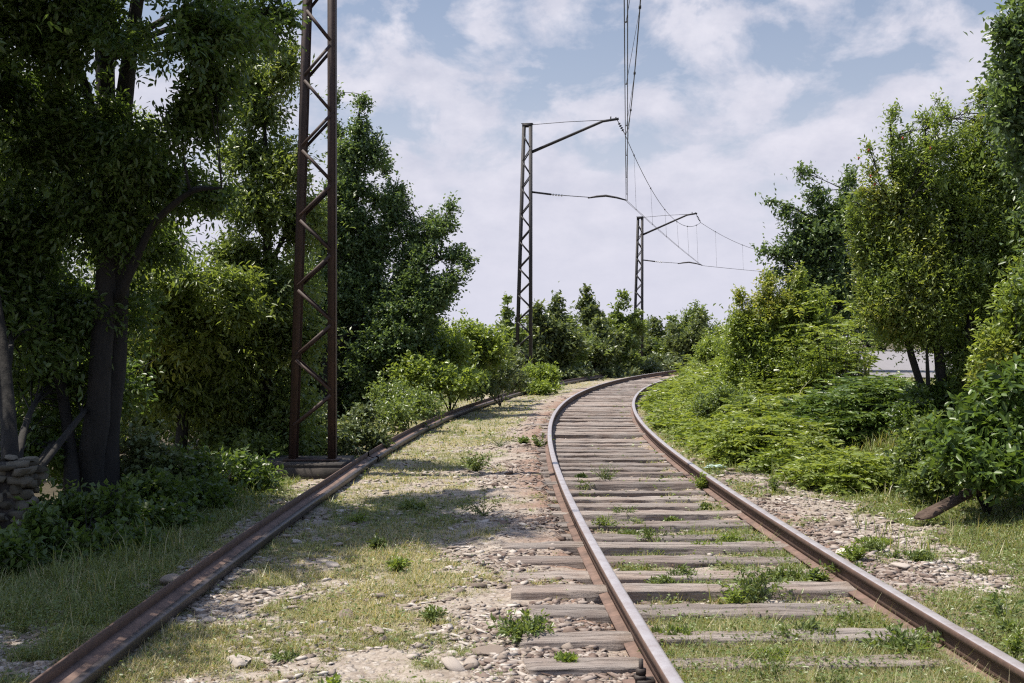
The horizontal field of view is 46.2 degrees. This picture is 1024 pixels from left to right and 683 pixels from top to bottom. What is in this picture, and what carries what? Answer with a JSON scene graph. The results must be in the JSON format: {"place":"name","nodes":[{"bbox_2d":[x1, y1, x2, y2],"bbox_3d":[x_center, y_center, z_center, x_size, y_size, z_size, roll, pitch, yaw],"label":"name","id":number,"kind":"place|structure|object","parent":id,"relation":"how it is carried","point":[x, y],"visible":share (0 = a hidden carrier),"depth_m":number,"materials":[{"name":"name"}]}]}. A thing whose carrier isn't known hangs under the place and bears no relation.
{"place":"outdoors","nodes":[
{"label":"outdoors","id":0,"kind":"place"},
{"bbox_2d":[0,340,1023,682],"bbox_3d":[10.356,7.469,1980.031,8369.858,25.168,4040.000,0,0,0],"label":"ground","id":1,"kind":"structure","parent":0,"point":[356,664],"depth_m":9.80,"materials":[{"name":"grey gravel"}]},
{"bbox_2d":[0,454,48,530],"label":"stone wall","id":2,"kind":"structure","parent":1,"relation":"on","point":[23,477],"depth_m":9.38,"materials":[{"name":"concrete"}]},
{"bbox_2d":[0,0,164,500],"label":"broadleaf tree","id":3,"kind":"object","parent":1,"relation":"on","point":[45,441],"visible":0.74,"depth_m":11.39,"materials":[{"name":"green plant"}]},
{"bbox_2d":[0,477,166,581],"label":"shrub","id":4,"kind":"object","parent":1,"relation":"on","point":[45,525],"visible":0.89,"depth_m":9.06,"materials":[{"name":"green plant"}]},
{"bbox_2d":[22,235,166,440],"bbox_3d":[-8.724,-0.226,23.151,4.248,5.849,4.753,0,0,-38],"label":"woodland tree","id":5,"kind":"object","parent":1,"relation":"on","point":[86,277],"visible":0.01,"depth_m":23.36,"materials":[{"name":"green plant"}]},
{"bbox_2d":[0,0,310,499],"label":"broadleaf tree","id":6,"kind":"object","parent":1,"relation":"on","point":[121,188],"visible":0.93,"depth_m":11.18,"materials":[{"name":"green plant"}]},
{"bbox_2d":[119,250,209,446],"bbox_3d":[-7.357,0.440,25.212,4.355,4.654,3.811,0,0,0],"label":"woodland tree","id":7,"kind":"object","parent":1,"relation":"on","point":[155,424],"visible":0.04,"depth_m":25.00,"materials":[{"name":"green plant"}]},
{"bbox_2d":[119,411,214,487],"bbox_3d":[-3.550,1.280,12.098,1.262,1.173,1.081,0,0,18],"label":"shrub","id":8,"kind":"object","parent":1,"relation":"on","point":[139,454],"visible":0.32,"depth_m":12.03,"materials":[{"name":"green plant"}]},
{"bbox_2d":[86,214,291,454],"bbox_3d":[-4.297,0.286,15.166,3.282,4.324,3.031,0,0,0],"label":"broadleaf tree","id":9,"kind":"object","parent":1,"relation":"on","point":[189,353],"visible":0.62,"depth_m":14.84,"materials":[{"name":"green plant"}]},
{"bbox_2d":[107,442,287,530],"bbox_3d":[-3.111,1.565,11.569,1.413,1.103,3.361,0,0,0],"label":"shrub","id":10,"kind":"object","parent":1,"relation":"on","point":[166,497],"visible":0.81,"depth_m":11.32,"materials":[{"name":"green plant"}]},
{"bbox_2d":[30,452,376,682],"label":"lying rail","id":11,"kind":"object","parent":1,"relation":"on","point":[96,655],"visible":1,"depth_m":7.22,"materials":[{"name":"metal"}]},
{"bbox_2d":[188,408,337,462],"bbox_3d":[-3.086,1.291,15.575,2.418,1.042,1.900,0,0,-35],"label":"shrub","id":12,"kind":"object","parent":1,"relation":"on","point":[217,440],"visible":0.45,"depth_m":15.40,"materials":[{"name":"green plant"}]},
{"bbox_2d":[184,29,365,455],"bbox_3d":[-3.226,-0.909,15.870,2.539,6.217,2.460,0,0,0],"label":"broadleaf tree","id":13,"kind":"object","parent":1,"relation":"on","point":[265,188],"visible":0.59,"depth_m":15.45,"materials":[{"name":"green plant"}]},
{"bbox_2d":[258,455,354,478],"bbox_3d":[-2.522,1.689,14.511,1.193,0.517,1.220,0,0,0],"label":"concrete base","id":14,"kind":"object","parent":1,"relation":"on","point":[313,469],"visible":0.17,"depth_m":13.95,"materials":[{"name":"grey concrete"}]},
{"bbox_2d":[283,0,341,460],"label":"lattice mast","id":15,"kind":"object","parent":14,"relation":"on","point":[329,191],"visible":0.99,"depth_m":14.41,"materials":[{"name":"metal"}]},
{"bbox_2d":[306,400,396,458],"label":"shrub","id":16,"kind":"object","parent":1,"relation":"on","point":[368,438],"visible":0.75,"depth_m":16.92,"materials":[{"name":"green plant"}]},
{"bbox_2d":[273,75,481,420],"bbox_3d":[-3.107,-1.726,25.915,5.549,8.294,3.756,0,0,18],"label":"elm tree","id":17,"kind":"object","parent":1,"relation":"on","point":[397,316],"visible":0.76,"depth_m":25.18,"materials":[{"name":"green plant"}]},
{"bbox_2d":[384,554,413,570],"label":"weed","id":18,"kind":"object","parent":1,"relation":"on","point":[399,563],"visible":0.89,"depth_m":8.41,"materials":[{"name":"green plant"}]},
{"bbox_2d":[352,371,449,433],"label":"shrub","id":19,"kind":"object","parent":1,"relation":"on","point":[399,405],"visible":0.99,"depth_m":20.84,"materials":[{"name":"green plant"}]},
{"bbox_2d":[413,604,447,621],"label":"weed","id":20,"kind":"object","parent":1,"relation":"on","point":[430,613],"visible":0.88,"depth_m":6.93,"materials":[{"name":"green plant"}]},
{"bbox_2d":[377,308,517,410],"bbox_3d":[-1.339,0.411,25.748,2.445,2.334,4.306,0,0,13],"label":"shrub","id":21,"kind":"object","parent":1,"relation":"on","point":[455,373],"visible":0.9,"depth_m":25.26,"materials":[{"name":"green plant"}]},
{"bbox_2d":[460,451,492,470],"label":"weed","id":22,"kind":"object","parent":1,"relation":"on","point":[472,464],"visible":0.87,"depth_m":14.63,"materials":[{"name":"green plant"}]},
{"bbox_2d":[458,486,500,516],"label":"weed","id":23,"kind":"object","parent":1,"relation":"on","point":[477,510],"visible":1,"depth_m":10.86,"materials":[{"name":"green plant"}]},
{"bbox_2d":[367,374,607,461],"bbox_3d":[0.585,1.450,33.026,1.298,0.136,35.086,0,0,10],"label":"lying rail","id":24,"kind":"object","parent":1,"relation":"on","point":[380,451],"visible":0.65,"depth_m":21.91,"materials":[{"name":"metal"}]},
{"bbox_2d":[472,645,505,655],"bbox_3d":[-0.119,1.615,6.191,0.180,0.076,0.137,-5,6,0],"label":"stone","id":25,"kind":"object","parent":1,"relation":"on","point":[486,650],"visible":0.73,"depth_m":6.18,"materials":[{"name":"beige stone"}]},
{"bbox_2d":[459,336,535,408],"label":"shrub","id":26,"kind":"object","parent":1,"relation":"on","point":[511,380],"visible":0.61,"depth_m":27.96,"materials":[{"name":"green plant"}]},
{"bbox_2d":[0,404,1020,682],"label":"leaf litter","id":27,"kind":"object","parent":1,"relation":"on","point":[426,586],"visible":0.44,"depth_m":7.42,"materials":[{"name":"brown plant"}]},
{"bbox_2d":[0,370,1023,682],"bbox_3d":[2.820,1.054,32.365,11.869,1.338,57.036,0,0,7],"label":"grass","id":28,"kind":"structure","parent":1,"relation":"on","point":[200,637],"depth_m":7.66,"materials":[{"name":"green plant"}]},
{"bbox_2d":[0,346,1023,608],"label":"tall grass","id":29,"kind":"structure","parent":1,"relation":"on","point":[866,440],"depth_m":9.12,"materials":[{"name":"green plant"}]},
{"bbox_2d":[492,291,534,366],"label":"distant tree","id":30,"kind":"object","parent":1,"relation":"on","point":[507,324],"visible":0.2,"depth_m":43.60,"materials":[{"name":"green plant"}]},
{"bbox_2d":[486,607,555,643],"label":"weed","id":31,"kind":"object","parent":1,"relation":"on","point":[516,631],"visible":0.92,"depth_m":6.48,"materials":[{"name":"green plant"}]},
{"bbox_2d":[522,356,564,394],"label":"shrub","id":32,"kind":"object","parent":1,"relation":"on","point":[546,375],"visible":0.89,"depth_m":34.68,"materials":[{"name":"green plant"}]},
{"bbox_2d":[522,298,575,369],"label":"distant tree","id":33,"kind":"object","parent":1,"relation":"on","point":[541,344],"visible":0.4,"depth_m":45.81,"materials":[{"name":"green plant"}]},
{"bbox_2d":[523,281,590,379],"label":"distant tree","id":34,"kind":"object","parent":1,"relation":"on","point":[567,334],"visible":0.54,"depth_m":46.31,"materials":[{"name":"green plant"}]},
{"bbox_2d":[556,313,614,375],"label":"distant tree","id":35,"kind":"object","parent":1,"relation":"on","point":[580,361],"visible":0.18,"depth_m":47.81,"materials":[{"name":"green plant"}]},
{"bbox_2d":[571,283,612,339],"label":"distant tree","id":36,"kind":"object","parent":1,"relation":"on","point":[589,309],"visible":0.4,"depth_m":51.79,"materials":[{"name":"green plant"}]},
{"bbox_2d":[543,440,647,443],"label":"sleeper","id":37,"kind":"object","parent":1,"relation":"on","point":[603,442],"visible":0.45,"depth_m":18.82,"materials":[{"name":"brown wood"}]},
{"bbox_2d":[541,443,650,446],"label":"sleeper","id":38,"kind":"object","parent":1,"relation":"on","point":[589,445],"visible":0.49,"depth_m":18.30,"materials":[{"name":"brown wood"}]},
{"bbox_2d":[537,449,656,452],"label":"sleeper","id":39,"kind":"object","parent":1,"relation":"on","point":[590,451],"visible":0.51,"depth_m":17.17,"materials":[{"name":"brown wood"}]},
{"bbox_2d":[529,433,668,438],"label":"sleeper","id":40,"kind":"object","parent":1,"relation":"on","point":[594,435],"visible":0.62,"depth_m":19.86,"materials":[{"name":"brown wood"}]},
{"bbox_2d":[538,452,664,457],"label":"sleeper","id":41,"kind":"object","parent":1,"relation":"on","point":[591,455],"visible":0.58,"depth_m":16.56,"materials":[{"name":"brown wood"}]},
{"bbox_2d":[539,457,665,462],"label":"sleeper","id":42,"kind":"object","parent":1,"relation":"on","point":[608,460],"visible":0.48,"depth_m":15.99,"materials":[{"name":"brown wood"}]},
{"bbox_2d":[545,370,683,682],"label":"rail","id":43,"kind":"object","parent":42,"relation":"on","point":[621,609],"visible":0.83,"depth_m":7.75,"materials":[{"name":"metal"}]},
{"bbox_2d":[622,658,655,682],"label":"rail fastening","id":44,"kind":"object","parent":43,"relation":"attached to","point":[640,675],"visible":1,"depth_m":5.50,"materials":[{"name":"metal"}]},
{"bbox_2d":[539,467,676,471],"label":"sleeper","id":45,"kind":"object","parent":1,"relation":"on","point":[641,469],"visible":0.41,"depth_m":14.87,"materials":[{"name":"brown wood"}]},
{"bbox_2d":[583,313,633,368],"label":"distant tree","id":46,"kind":"object","parent":1,"relation":"on","point":[598,356],"visible":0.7,"depth_m":49.62,"materials":[{"name":"green plant"}]},
{"bbox_2d":[542,462,674,467],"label":"sleeper","id":47,"kind":"object","parent":1,"relation":"on","point":[614,465],"visible":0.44,"depth_m":15.42,"materials":[{"name":"brown wood"}]},
{"bbox_2d":[539,471,683,477],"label":"sleeper","id":48,"kind":"object","parent":1,"relation":"on","point":[589,474],"visible":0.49,"depth_m":14.28,"materials":[{"name":"brown wood"}]},
{"bbox_2d":[542,477,689,481],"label":"sleeper","id":49,"kind":"object","parent":1,"relation":"on","point":[625,479],"visible":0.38,"depth_m":13.72,"materials":[{"name":"brown wood"}]},
{"bbox_2d":[558,351,685,380],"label":"shrub","id":50,"kind":"object","parent":1,"relation":"on","point":[657,363],"visible":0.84,"depth_m":49.94,"materials":[{"name":"green plant"}]},
{"bbox_2d":[545,490,708,496],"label":"sleeper","id":51,"kind":"object","parent":1,"relation":"on","point":[619,493],"visible":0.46,"depth_m":12.64,"materials":[{"name":"brown wood"}]},
{"bbox_2d":[605,288,649,373],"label":"distant tree","id":52,"kind":"object","parent":1,"relation":"on","point":[631,326],"visible":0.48,"depth_m":52.79,"materials":[{"name":"green plant"}]},
{"bbox_2d":[547,496,716,502],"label":"sleeper","id":53,"kind":"object","parent":1,"relation":"on","point":[663,499],"visible":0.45,"depth_m":12.12,"materials":[{"name":"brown wood"}]},
{"bbox_2d":[547,503,725,510],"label":"sleeper","id":54,"kind":"object","parent":1,"relation":"on","point":[640,506],"visible":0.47,"depth_m":11.54,"materials":[{"name":"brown wood"}]},
{"bbox_2d":[543,480,756,490],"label":"sleeper","id":55,"kind":"object","parent":1,"relation":"on","point":[620,485],"visible":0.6,"depth_m":13.17,"materials":[{"name":"brown wood"}]},
{"bbox_2d":[500,569,811,584],"bbox_3d":[1.329,1.679,8.270,2.824,0.182,0.254,0,2,-2],"label":"sleeper","id":56,"kind":"object","parent":1,"relation":"on","point":[580,576],"visible":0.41,"depth_m":8.19,"materials":[{"name":"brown wood"}]},
{"bbox_2d":[556,520,755,532],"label":"sleeper","id":57,"kind":"object","parent":1,"relation":"on","point":[679,525],"visible":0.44,"depth_m":10.41,"materials":[{"name":"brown wood"}]},
{"bbox_2d":[639,315,673,356],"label":"distant tree","id":58,"kind":"object","parent":1,"relation":"on","point":[655,331],"visible":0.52,"depth_m":61.69,"materials":[{"name":"green plant"}]},
{"bbox_2d":[509,555,804,568],"bbox_3d":[1.364,1.679,8.839,2.772,0.181,0.265,0,1,-2],"label":"sleeper","id":59,"kind":"object","parent":1,"relation":"on","point":[578,563],"visible":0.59,"depth_m":8.75,"materials":[{"name":"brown wood"}]},
{"bbox_2d":[560,533,768,541],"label":"sleeper","id":60,"kind":"object","parent":1,"relation":"on","point":[603,537],"visible":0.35,"depth_m":9.84,"materials":[{"name":"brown wood"}]},
{"bbox_2d":[533,509,797,521],"bbox_3d":[1.359,1.652,11.075,2.772,0.181,0.265,0,0,-1],"label":"sleeper","id":61,"kind":"object","parent":1,"relation":"on","point":[651,515],"visible":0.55,"depth_m":10.96,"materials":[{"name":"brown wood"}]},
{"bbox_2d":[651,320,688,370],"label":"distant tree","id":62,"kind":"object","parent":1,"relation":"on","point":[659,348],"visible":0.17,"depth_m":59.81,"materials":[{"name":"green plant"}]},
{"bbox_2d":[651,623,691,637],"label":"weed","id":63,"kind":"object","parent":1,"relation":"on","point":[687,631],"visible":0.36,"depth_m":6.50,"materials":[{"name":"green plant"}]},
{"bbox_2d":[500,541,847,555],"bbox_3d":[1.319,1.658,9.348,2.824,0.182,0.254,0,0,-1],"label":"sleeper","id":64,"kind":"object","parent":1,"relation":"on","point":[625,548],"visible":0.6,"depth_m":9.24,"materials":[{"name":"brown wood"}]},
{"bbox_2d":[659,310,717,366],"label":"distant tree","id":65,"kind":"object","parent":1,"relation":"on","point":[680,341],"visible":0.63,"depth_m":57.69,"materials":[{"name":"green plant"}]},
{"bbox_2d":[663,299,728,338],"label":"distant tree","id":66,"kind":"object","parent":1,"relation":"on","point":[690,313],"visible":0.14,"depth_m":65.87,"materials":[{"name":"green plant"}]},
{"bbox_2d":[528,603,874,623],"bbox_3d":[1.480,1.678,7.176,2.773,0.181,0.270,0,2,-2],"label":"sleeper","id":67,"kind":"object","parent":1,"relation":"on","point":[594,612],"visible":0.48,"depth_m":7.12,"materials":[{"name":"grey wood"}]},
{"bbox_2d":[689,326,730,383],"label":"shrub","id":68,"kind":"object","parent":1,"relation":"on","point":[709,350],"visible":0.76,"depth_m":23.89,"materials":[{"name":"green plant"}]},
{"bbox_2d":[511,581,933,603],"bbox_3d":[1.373,1.651,7.711,2.772,0.181,0.265,0,-1,-2],"label":"sleeper","id":69,"kind":"object","parent":1,"relation":"on","point":[638,592],"visible":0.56,"depth_m":7.61,"materials":[{"name":"grey wood"}]},
{"bbox_2d":[683,376,764,422],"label":"shrub","id":70,"kind":"object","parent":1,"relation":"on","point":[704,406],"visible":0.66,"depth_m":18.55,"materials":[{"name":"green plant"}]},
{"bbox_2d":[720,582,748,603],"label":"weed","id":71,"kind":"object","parent":1,"relation":"on","point":[735,597],"visible":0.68,"depth_m":7.32,"materials":[{"name":"green plant"}]},
{"bbox_2d":[523,654,966,675],"bbox_3d":[1.439,1.664,5.970,2.766,0.182,0.233,0,-1,-2],"label":"sleeper","id":72,"kind":"object","parent":1,"relation":"on","point":[581,666],"visible":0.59,"depth_m":5.90,"materials":[{"name":"grey wood"}]},
{"bbox_2d":[519,627,999,650],"bbox_3d":[1.418,1.653,6.457,2.765,0.181,0.238,0,0,-1],"label":"sleeper","id":73,"kind":"object","parent":1,"relation":"on","point":[609,640],"visible":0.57,"depth_m":6.38,"materials":[{"name":"grey wood"}]},
{"bbox_2d":[635,285,885,473],"bbox_3d":[4.842,0.420,26.464,4.465,2.695,25.614,0,0,7],"label":"danewort clump","id":74,"kind":"object","parent":1,"relation":"on","point":[673,423],"visible":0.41,"depth_m":19.19,"materials":[{"name":"green plant"}]},
{"bbox_2d":[682,393,839,470],"bbox_3d":[3.325,1.225,16.127,2.095,0.980,3.330,0,0,12],"label":"danewort clump","id":75,"kind":"object","parent":1,"relation":"on","point":[721,440],"visible":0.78,"depth_m":15.20,"materials":[{"name":"green plant"}]},
{"bbox_2d":[717,562,809,602],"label":"weed","id":76,"kind":"object","parent":1,"relation":"on","point":[754,589],"visible":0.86,"depth_m":7.52,"materials":[{"name":"green plant"}]},
{"bbox_2d":[744,649,790,681],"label":"weed","id":77,"kind":"object","parent":1,"relation":"on","point":[775,668],"visible":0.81,"depth_m":5.72,"materials":[{"name":"green plant"}]},
{"bbox_2d":[743,644,793,661],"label":"weed","id":78,"kind":"object","parent":1,"relation":"on","point":[777,650],"visible":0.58,"depth_m":6.05,"materials":[{"name":"green plant"}]},
{"bbox_2d":[701,260,842,392],"bbox_3d":[4.557,-0.137,20.033,2.607,2.454,1.823,0,0,-29],"label":"shrubby tree","id":79,"kind":"object","parent":1,"relation":"on","point":[751,331],"visible":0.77,"depth_m":19.84,"materials":[{"name":"green plant"}]},
{"bbox_2d":[766,565,805,581],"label":"weed","id":80,"kind":"object","parent":1,"relation":"on","point":[788,571],"visible":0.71,"depth_m":8.16,"materials":[{"name":"green plant"}]},
{"bbox_2d":[772,614,838,640],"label":"weed","id":81,"kind":"object","parent":1,"relation":"on","point":[812,624],"visible":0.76,"depth_m":6.51,"materials":[{"name":"green plant"}]},
{"bbox_2d":[772,350,840,393],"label":"shrub","id":82,"kind":"object","parent":1,"relation":"on","point":[799,373],"visible":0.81,"depth_m":19.02,"materials":[{"name":"green plant"}]},
{"bbox_2d":[630,377,1023,682],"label":"rail","id":83,"kind":"object","parent":1,"relation":"on","point":[805,549],"visible":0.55,"depth_m":7.55,"materials":[{"name":"metal"}]},
{"bbox_2d":[750,159,905,353],"bbox_3d":[6.505,-1.416,23.041,3.579,4.161,2.261,0,0,-28],"label":"broadleaf tree","id":84,"kind":"object","parent":1,"relation":"on","point":[816,244],"visible":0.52,"depth_m":22.84,"materials":[{"name":"green plant"}]},
{"bbox_2d":[768,446,898,497],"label":"danewort clump","id":85,"kind":"object","parent":1,"relation":"on","point":[856,470],"visible":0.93,"depth_m":12.73,"materials":[{"name":"green plant"}]},
{"bbox_2d":[769,371,925,449],"bbox_3d":[4.650,1.054,16.161,2.514,1.280,2.166,0,0,38],"label":"danewort clump","id":86,"kind":"object","parent":1,"relation":"on","point":[858,406],"visible":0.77,"depth_m":15.67,"materials":[{"name":"green plant"}]},
{"bbox_2d":[836,541,868,561],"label":"weed","id":87,"kind":"object","parent":1,"relation":"on","point":[857,552],"visible":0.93,"depth_m":8.57,"materials":[{"name":"green plant"}]},
{"bbox_2d":[860,619,944,656],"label":"weed","id":88,"kind":"object","parent":1,"relation":"on","point":[900,639],"visible":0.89,"depth_m":6.21,"materials":[{"name":"green plant"}]},
{"bbox_2d":[902,547,937,561],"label":"weed","id":89,"kind":"object","parent":1,"relation":"on","point":[917,556],"visible":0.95,"depth_m":8.54,"materials":[{"name":"green plant"}]},
{"bbox_2d":[875,405,966,503],"bbox_3d":[4.213,1.274,11.984,1.133,1.259,1.784,0,0,0],"label":"shrub","id":90,"kind":"object","parent":1,"relation":"on","point":[910,453],"visible":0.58,"depth_m":12.04,"materials":[{"name":"green plant"}]},
{"bbox_2d":[877,310,967,451],"bbox_3d":[4.792,0.481,13.954,1.224,1.700,0.848,0,0,-31],"label":"broadleaf tree","id":91,"kind":"object","parent":1,"relation":"on","point":[924,399],"visible":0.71,"depth_m":13.88,"materials":[{"name":"green plant"}]},
{"bbox_2d":[832,74,1023,399],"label":"shrubby tree","id":92,"kind":"object","parent":1,"relation":"on","point":[967,226],"visible":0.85,"depth_m":14.06,"materials":[{"name":"green plant"}]},
{"bbox_2d":[914,488,984,519],"bbox_3d":[4.029,1.345,10.659,1.150,0.406,0.192,0,0,-26],"label":"timber","id":93,"kind":"object","parent":1,"relation":"on","point":[945,504],"visible":0.54,"depth_m":10.49,"materials":[{"name":"brown wood"}]},
{"bbox_2d":[912,352,1023,514],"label":"shrub","id":94,"kind":"object","parent":1,"relation":"on","point":[984,449],"visible":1,"depth_m":10.54,"materials":[{"name":"green plant"}]},
{"bbox_2d":[961,255,1023,397],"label":"shrub","id":95,"kind":"object","parent":1,"relation":"on","point":[994,342],"visible":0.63,"depth_m":11.35,"materials":[{"name":"green plant"}]},
{"bbox_2d":[963,0,1023,352],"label":"broadleaf tree","id":96,"kind":"object","parent":1,"relation":"on","point":[1004,98],"visible":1,"depth_m":10.56,"materials":[{"name":"green plant"}]},
{"bbox_2d":[974,591,1023,620],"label":"weed","id":97,"kind":"object","parent":1,"relation":"on","point":[997,604],"visible":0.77,"depth_m":6.76,"materials":[{"name":"green plant"}]},
{"bbox_2d":[1003,619,1023,657],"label":"weed","id":98,"kind":"object","parent":1,"relation":"on","point":[1016,644],"visible":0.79,"depth_m":5.94,"materials":[{"name":"green plant"}]},
{"bbox_3d":[0.245,1.691,38.084,1.134,0.517,0.920,0,0,11],"label":"concrete base","id":99,"kind":"object","parent":1,"relation":"on","visible":0},
{"bbox_2d":[515,116,626,366],"bbox_3d":[1.808,-2.800,37.758,3.616,8.460,0.360,0,0,11],"label":"lattice mast","id":100,"kind":"object","parent":99,"relation":"on","point":[531,151],"visible":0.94,"depth_m":37.93,"materials":[{"name":"metal"}]},
{"bbox_2d":[624,0,762,271],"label":"overhead line","id":101,"kind":"object","parent":100,"relation":"hanging from","point":[634,74],"visible":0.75,"depth_m":24.87,"materials":[{"name":"grey metal"}]},
{"bbox_2d":[14,0,1017,337],"label":"sky","id":102,"kind":"structure","parent":0,"point":[729,96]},
{"bbox_2d":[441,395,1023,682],"bbox_3d":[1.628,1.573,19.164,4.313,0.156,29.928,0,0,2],"label":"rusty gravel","id":103,"kind":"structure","parent":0,"point":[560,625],"depth_m":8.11,"materials":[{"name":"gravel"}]},
{"bbox_2d":[837,350,977,376],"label":"road","id":104,"kind":"structure","parent":0,"point":[886,365],"depth_m":28.98,"materials":[{"name":"grey asphalt"}]},
{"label":"concrete base","id":105,"kind":"object","parent":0,"visible":0},
{"bbox_2d":[634,212,700,358],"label":"lattice mast","id":106,"kind":"object","parent":105,"relation":"on","point":[642,234],"visible":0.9,"depth_m":59.95,"materials":[{"name":"metal"}]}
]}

